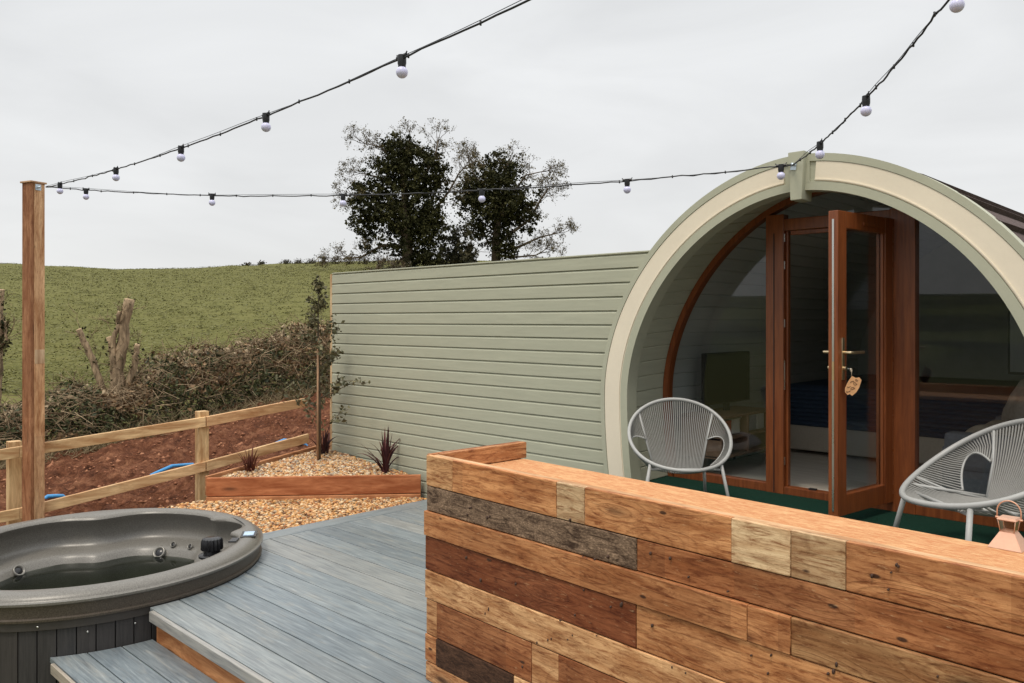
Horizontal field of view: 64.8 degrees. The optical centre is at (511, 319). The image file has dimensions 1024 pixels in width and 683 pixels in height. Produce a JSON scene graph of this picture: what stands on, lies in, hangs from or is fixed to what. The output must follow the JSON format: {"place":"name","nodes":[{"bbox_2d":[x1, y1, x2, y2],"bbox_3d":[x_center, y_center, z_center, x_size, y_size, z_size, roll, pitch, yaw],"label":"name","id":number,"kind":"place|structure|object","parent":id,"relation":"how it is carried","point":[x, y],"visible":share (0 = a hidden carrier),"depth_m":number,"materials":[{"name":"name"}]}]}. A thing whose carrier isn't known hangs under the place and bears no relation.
{"place":"outdoors","nodes":[
{"label":"outdoors","id":0,"kind":"place"},
{"bbox_2d":[0,382,329,525],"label":"soil bank","id":1,"kind":"structure","parent":0,"point":[265,428],"depth_m":9.96,"materials":[{"name":"brown soil"}]},
{"bbox_2d":[20,180,46,521],"bbox_3d":[-4.085,0.498,6.897,0.158,3.355,0.145,0,0,26],"label":"string light post","id":2,"kind":"object","parent":1,"relation":"on","point":[33,350],"visible":0.78,"depth_m":6.86,"materials":[{"name":"wood"}]},
{"bbox_2d":[45,0,530,193],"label":"festoon string","id":3,"kind":"object","parent":2,"relation":"hanging from","point":[401,71],"visible":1,"depth_m":3.80,"materials":[{"name":"black plastic"}]},
{"bbox_2d":[46,162,790,206],"bbox_3d":[-1.121,-0.978,5.904,6.009,0.327,0.049,0,0,19],"label":"festoon string","id":4,"kind":"object","parent":2,"relation":"hanging from","point":[627,188],"visible":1,"depth_m":5.60,"materials":[{"name":"black plastic"}]},
{"bbox_2d":[0,398,308,524],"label":"rail fence","id":5,"kind":"object","parent":1,"relation":"on","point":[201,422],"visible":0.76,"depth_m":7.43,"materials":[{"name":"brown wood"}]},
{"bbox_2d":[0,388,329,515],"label":"soil clods","id":6,"kind":"object","parent":1,"relation":"on","point":[123,502],"visible":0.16,"depth_m":9.85,"materials":[{"name":"brown soil"}]},
{"bbox_2d":[45,438,307,498],"bbox_3d":[-3.720,1.777,9.287,0.248,0.502,3.438,0,0,38],"label":"water pipe","id":7,"kind":"object","parent":1,"relation":"on","point":[47,496],"visible":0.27,"depth_m":9.10,"materials":[{"name":"blue plastic"}]},
{"bbox_2d":[0,260,490,443],"bbox_3d":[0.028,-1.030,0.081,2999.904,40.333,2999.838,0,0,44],"label":"field","id":8,"kind":"structure","parent":0,"point":[205,311],"depth_m":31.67,"materials":[{"name":"green plant"}]},
{"bbox_2d":[0,288,21,403],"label":"pollarded stump","id":9,"kind":"object","parent":8,"relation":"on","point":[4,327],"visible":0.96,"depth_m":11.29,"materials":[{"name":"plant"}]},
{"bbox_2d":[0,312,329,468],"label":"hedge","id":10,"kind":"object","parent":8,"relation":"on","point":[226,364],"visible":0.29,"depth_m":12.73,"materials":[{"name":"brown plant"}]},
{"bbox_2d":[66,291,150,400],"bbox_3d":[-6.148,0.406,12.253,1.258,1.720,0.765,0,0,11],"label":"pollarded stump","id":11,"kind":"object","parent":10,"relation":"on","point":[117,351],"visible":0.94,"depth_m":12.15,"materials":[{"name":"beige wood"}]},
{"bbox_2d":[280,259,292,263],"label":"hilltop bush","id":12,"kind":"object","parent":8,"relation":"on","point":[286,261],"visible":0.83,"depth_m":82.57,"materials":[{"name":"green plant"}]},
{"bbox_2d":[292,258,304,263],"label":"hilltop bush","id":13,"kind":"object","parent":8,"relation":"on","point":[298,261],"visible":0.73,"depth_m":80.32,"materials":[{"name":"green plant"}]},
{"bbox_2d":[305,257,315,263],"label":"hilltop bush","id":14,"kind":"object","parent":8,"relation":"on","point":[311,261],"visible":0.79,"depth_m":78.78,"materials":[{"name":"green plant"}]},
{"bbox_2d":[329,258,342,263],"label":"hilltop bush","id":15,"kind":"object","parent":8,"relation":"on","point":[338,262],"visible":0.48,"depth_m":77.23,"materials":[{"name":"green plant"}]},
{"bbox_2d":[356,255,371,263],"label":"hilltop bush","id":16,"kind":"object","parent":8,"relation":"on","point":[365,261],"visible":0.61,"depth_m":76.04,"materials":[{"name":"green plant"}]},
{"bbox_2d":[372,254,383,263],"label":"hilltop bush","id":17,"kind":"object","parent":8,"relation":"on","point":[378,259],"visible":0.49,"depth_m":74.36,"materials":[{"name":"green plant"}]},
{"bbox_2d":[361,248,419,270],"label":"bramble bush","id":18,"kind":"object","parent":8,"relation":"on","point":[393,264],"visible":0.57,"depth_m":57.59,"materials":[{"name":"green plant"}]},
{"bbox_2d":[311,116,487,269],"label":"ivy clad tree","id":19,"kind":"object","parent":8,"relation":"on","point":[409,225],"visible":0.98,"depth_m":63.91,"materials":[{"name":"green plant"}]},
{"bbox_2d":[437,222,499,264],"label":"thorn bush","id":20,"kind":"object","parent":8,"relation":"on","point":[456,254],"visible":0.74,"depth_m":66.33,"materials":[{"name":"green plant"}]},
{"bbox_2d":[330,250,649,497],"bbox_3d":[-0.360,0.750,7.161,4.241,2.499,0.151,0,0,44],"label":"cladding fence","id":21,"kind":"object","parent":8,"relation":"on","point":[442,358],"visible":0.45,"depth_m":7.02,"materials":[{"name":"green paint"}]},
{"bbox_2d":[451,137,580,260],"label":"ivy clad tree","id":22,"kind":"object","parent":8,"relation":"on","point":[498,211],"visible":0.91,"depth_m":69.93,"materials":[{"name":"green plant"}]},
{"bbox_2d":[149,499,432,682],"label":"deck","id":23,"kind":"structure","parent":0,"point":[340,600],"depth_m":4.46,"materials":[{"name":"grey wood"}]},
{"bbox_2d":[0,508,262,682],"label":"hot tub","id":24,"kind":"object","parent":23,"relation":"in","point":[81,583],"visible":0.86,"depth_m":5.28,"materials":[{"name":"grey plastic"}]},
{"bbox_2d":[50,639,216,682],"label":"deck step","id":25,"kind":"object","parent":23,"relation":"attached to","point":[151,661],"visible":1,"depth_m":4.15,"materials":[{"name":"grey wood"}]},
{"bbox_2d":[157,627,244,682],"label":"deck fascia","id":26,"kind":"structure","parent":23,"relation":"attached to","point":[199,662],"depth_m":4.15,"materials":[{"name":"brown wood"}]},
{"bbox_2d":[424,441,1023,682],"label":"timber bar","id":27,"kind":"object","parent":23,"relation":"on","point":[538,572],"visible":1,"depth_m":2.64,"materials":[{"name":"brown wood"}]},
{"bbox_2d":[988,500,1023,552],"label":"copper lantern","id":28,"kind":"object","parent":27,"relation":"on","point":[1008,539],"visible":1,"depth_m":2.40,"materials":[{"name":"orange metal"}]},
{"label":"pod platform","id":29,"kind":"structure","parent":23,"relation":"on","visible":0},
{"bbox_2d":[600,151,1023,531],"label":"glamping pod","id":30,"kind":"object","parent":29,"relation":"on","point":[898,280],"visible":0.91,"depth_m":5.75,"materials":[{"name":"green paint"}]},
{"bbox_2d":[682,405,765,473],"bbox_3d":[1.734,0.956,6.468,0.350,0.453,0.840,0,0,44],"label":"media cabinet","id":31,"kind":"object","parent":30,"relation":"on","point":[746,440],"visible":0.37,"depth_m":6.34,"materials":[{"name":"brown wood"}]},
{"bbox_2d":[701,351,749,410],"bbox_3d":[1.733,0.517,6.524,0.150,0.515,0.720,0,0,44],"label":"television","id":32,"kind":"object","parent":31,"relation":"on","point":[725,379],"visible":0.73,"depth_m":6.47,"materials":[{"name":"black plastic"}]},
{"bbox_2d":[723,420,731,431],"bbox_3d":[1.629,0.833,6.257,0.104,0.110,0.114,0,0,44],"label":"storage box","id":33,"kind":"object","parent":31,"relation":"on","point":[728,422],"visible":0.2,"depth_m":6.24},
{"bbox_2d":[724,417,739,433],"bbox_3d":[1.722,0.828,6.354,0.104,0.120,0.114,0,0,44],"label":"storage box","id":34,"kind":"object","parent":31,"relation":"on","point":[735,425],"visible":0.5,"depth_m":6.31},
{"bbox_2d":[749,414,755,430],"bbox_3d":[1.910,0.818,6.548,0.104,0.140,0.114,0,0,44],"label":"storage box","id":35,"kind":"object","parent":31,"relation":"on","point":[752,422],"visible":0.2,"depth_m":6.51,"materials":[{"name":"grey"}]},
{"bbox_2d":[756,413,763,428],"bbox_3d":[2.003,0.813,6.646,0.104,0.150,0.114,0,0,44],"label":"storage box","id":36,"kind":"object","parent":31,"relation":"on","point":[759,420],"visible":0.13,"depth_m":6.60,"materials":[{"name":"grey"}]},
{"bbox_2d":[845,368,860,395],"bbox_3d":[1.960,0.356,4.636,0.088,0.158,0.029,0,0,24],"label":"key fob","id":37,"kind":"object","parent":30,"relation":"hanging from","point":[852,386],"visible":1,"depth_m":4.63,"materials":[{"name":"wood"}]},
{"bbox_2d":[823,210,892,516],"bbox_3d":[2.096,0.252,4.896,0.210,1.773,0.659,0,0,44],"label":"door","id":38,"kind":"structure","parent":30,"relation":"in","point":[841,502],"depth_m":4.76,"materials":[{"name":"brown wood"}]},
{"bbox_2d":[793,0,964,165],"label":"festoon string","id":39,"kind":"object","parent":30,"relation":"attached to","point":[956,6],"visible":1,"depth_m":3.64,"materials":[{"name":"black plastic"}]},
{"bbox_2d":[790,374,1018,464],"bbox_3d":[3.859,0.870,7.346,1.950,0.580,2.026,0,0,44],"label":"bed","id":40,"kind":"object","parent":30,"relation":"in","point":[946,405],"visible":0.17,"depth_m":6.82,"materials":[{"name":"fabric"}]},
{"bbox_2d":[942,415,1023,494],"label":"sofa","id":41,"kind":"object","parent":30,"relation":"on","point":[976,471],"visible":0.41,"depth_m":5.08,"materials":[{"name":"grey fabric"}]},
{"bbox_2d":[965,420,1023,435],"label":"throw","id":42,"kind":"object","parent":41,"relation":"on","point":[975,428],"visible":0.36,"depth_m":5.35,"materials":[{"name":"fabric"}]},
{"bbox_2d":[1001,379,1023,420],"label":"cushion","id":43,"kind":"object","parent":41,"relation":"on","point":[1013,408],"visible":0.8,"depth_m":5.68,"materials":[{"name":"fabric"}]},
{"bbox_2d":[1008,309,1023,374],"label":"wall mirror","id":44,"kind":"object","parent":30,"relation":"attached to","point":[1015,350],"depth_m":6.59,"materials":[{"name":"black glass"}]},
{"bbox_2d":[649,476,1023,543],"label":"artificial turf","id":45,"kind":"structure","parent":29,"relation":"on","point":[983,534],"depth_m":5.03,"materials":[{"name":"green carpet"}]},
{"bbox_2d":[627,397,732,496],"bbox_3d":[1.081,0.861,5.160,0.670,0.677,0.584,0,0,2],"label":"cord lounge chair","id":46,"kind":"object","parent":45,"relation":"on","point":[720,460],"visible":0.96,"depth_m":5.33,"materials":[{"name":"grey plastic"}]},
{"bbox_2d":[893,418,1023,540],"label":"cord lounge chair","id":47,"kind":"object","parent":45,"relation":"on","point":[1006,480],"visible":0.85,"depth_m":4.16,"materials":[{"name":"grey plastic"}]},
{"bbox_2d":[158,497,426,532],"bbox_3d":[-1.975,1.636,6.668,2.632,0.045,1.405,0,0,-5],"label":"gravel","id":48,"kind":"structure","parent":0,"point":[314,510],"depth_m":6.99,"materials":[{"name":"beige gravel"}]},
{"bbox_2d":[205,445,420,500],"bbox_3d":[-1.941,1.523,7.511,1.709,0.395,1.480,0,0,44],"label":"raised bed edging","id":49,"kind":"object","parent":48,"relation":"on","point":[218,487],"visible":0.71,"depth_m":7.37,"materials":[{"name":"brown wood"}]},
{"bbox_2d":[0,0,1023,268],"label":"sky","id":50,"kind":"structure","parent":0,"point":[611,90],"materials":[{"name":"white"}]},
{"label":"planter bed","id":51,"kind":"structure","parent":0,"visible":0},
{"bbox_2d":[221,449,408,476],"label":"planter gravel","id":52,"kind":"structure","parent":51,"relation":"on","point":[333,463],"depth_m":7.74,"materials":[{"name":"beige gravel"}]},
{"bbox_2d":[235,445,267,471],"bbox_3d":[-2.478,1.317,7.644,0.310,0.287,0.372,0,0,-29],"label":"flax plant","id":53,"kind":"object","parent":52,"relation":"on","point":[250,463],"visible":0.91,"depth_m":7.62,"materials":[{"name":"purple plant"}]},
{"bbox_2d":[266,274,370,460],"bbox_3d":[-1.908,0.488,7.982,0.973,1.885,0.752,0,0,44],"label":"sapling","id":54,"kind":"object","parent":52,"relation":"on","point":[320,348],"visible":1,"depth_m":8.02,"materials":[{"name":"green plant"}]},
{"bbox_2d":[305,426,338,453],"bbox_3d":[-1.897,1.217,8.296,0.359,0.306,0.458,0,0,2],"label":"flax plant","id":55,"kind":"object","parent":52,"relation":"on","point":[325,446],"visible":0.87,"depth_m":8.28,"materials":[{"name":"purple plant"}]},
{"bbox_2d":[351,426,398,473],"bbox_3d":[-1.181,1.225,7.691,0.596,0.460,0.640,0,0,44],"label":"flax plant","id":56,"kind":"object","parent":52,"relation":"on","point":[386,453],"visible":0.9,"depth_m":7.59,"materials":[{"name":"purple plant"}]}
]}

